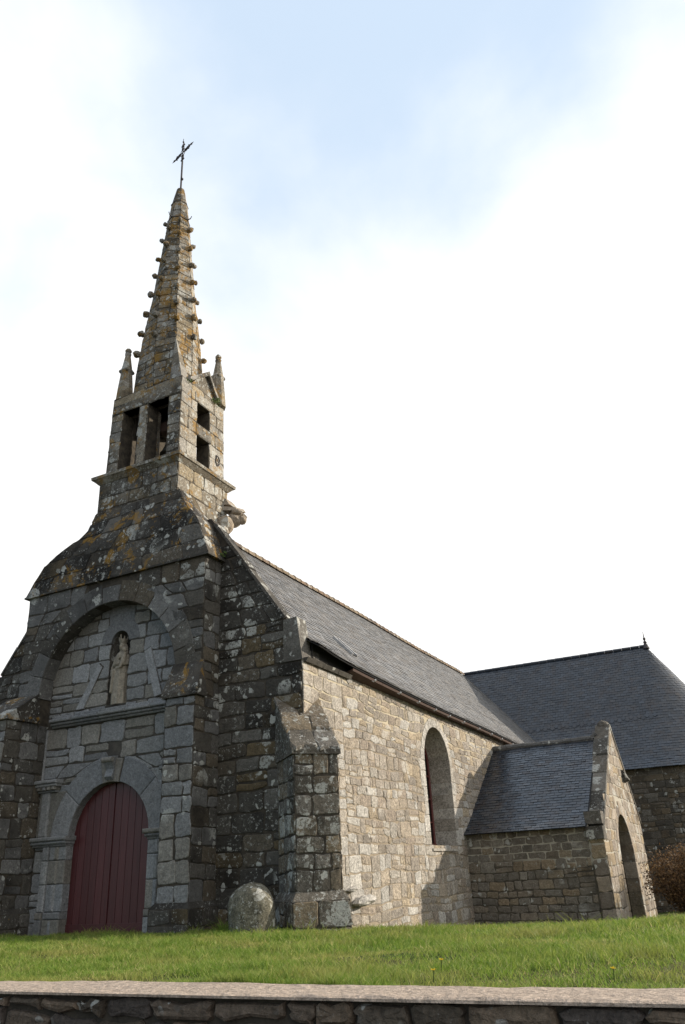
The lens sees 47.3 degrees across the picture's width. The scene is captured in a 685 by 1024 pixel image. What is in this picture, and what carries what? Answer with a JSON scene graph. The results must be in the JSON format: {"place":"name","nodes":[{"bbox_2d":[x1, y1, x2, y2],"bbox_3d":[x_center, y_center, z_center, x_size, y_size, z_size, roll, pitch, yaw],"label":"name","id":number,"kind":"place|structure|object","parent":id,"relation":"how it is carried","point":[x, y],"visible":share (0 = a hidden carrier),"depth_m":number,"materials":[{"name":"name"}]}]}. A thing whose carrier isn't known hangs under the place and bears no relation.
{"place":"outdoors","nodes":[
{"label":"outdoors","id":0,"kind":"place"},
{"bbox_2d":[0,910,684,988],"bbox_3d":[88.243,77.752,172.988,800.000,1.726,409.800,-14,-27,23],"label":"lawn","id":1,"kind":"structure","parent":0,"point":[556,974],"depth_m":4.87,"materials":[{"name":"plant"}]},
{"bbox_2d":[228,882,275,933],"bbox_3d":[-1.555,6.855,13.450,0.820,0.884,0.814,-14,-27,23],"label":"boulder","id":2,"kind":"object","parent":1,"relation":"on","point":[251,905],"visible":0.84,"depth_m":13.18,"materials":[{"name":"stone"}]},
{"bbox_2d":[0,139,684,935],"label":"church","id":3,"kind":"structure","parent":1,"relation":"on","point":[300,749],"depth_m":18.59,"materials":[{"name":"stone"}]},
{"bbox_2d":[65,782,147,933],"bbox_3d":[-4.877,7.265,16.560,2.308,3.030,0.082,-14,-27,23],"label":"door","id":4,"kind":"structure","parent":3,"relation":"in","point":[108,879],"depth_m":16.50,"materials":[{"name":"red paint"}]},
{"bbox_2d":[109,635,128,704],"bbox_3d":[-5.169,3.661,18.178,0.511,1.647,0.356,-14,-27,23],"label":"statue","id":5,"kind":"object","parent":3,"relation":"on","point":[118,681],"visible":0.94,"depth_m":18.01,"materials":[{"name":"stone"}]},
{"bbox_2d":[159,421,167,455],"bbox_3d":[-4.503,-1.986,21.148,0.837,1.120,0.912,7,-27,-21],"label":"bell","id":6,"kind":"object","parent":3,"relation":"hanging from","point":[163,431],"visible":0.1,"depth_m":21.34,"materials":[{"name":"brown metal"}]},
{"bbox_2d":[211,398,220,406],"bbox_3d":[-3.578,-3.097,22.043,0.371,0.231,0.291,5,-26,-16],"label":"wall plant","id":7,"kind":"object","parent":3,"relation":"attached to","point":[214,400],"depth_m":21.98,"materials":[{"name":"green plant"}]},
{"bbox_2d":[424,746,436,844],"bbox_3d":[2.097,7.646,21.759,0.090,3.139,1.978,-14,-27,23],"label":"window","id":8,"kind":"structure","parent":3,"relation":"in","point":[432,826],"depth_m":22.36,"materials":[{"name":"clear glass"}]},
{"bbox_2d":[0,981,684,1023],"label":"boundary wall","id":9,"kind":"structure","parent":1,"relation":"on","point":[81,1002],"depth_m":3.70,"materials":[{"name":"stone"}]},
{"bbox_2d":[635,842,684,914],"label":"shrub","id":10,"kind":"object","parent":1,"relation":"on","point":[673,886],"visible":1,"depth_m":22.17,"materials":[{"name":"brown plant"}]},
{"bbox_2d":[0,0,684,683],"label":"sky","id":11,"kind":"structure","parent":0,"point":[438,255],"materials":[{"name":"white"}]}
]}

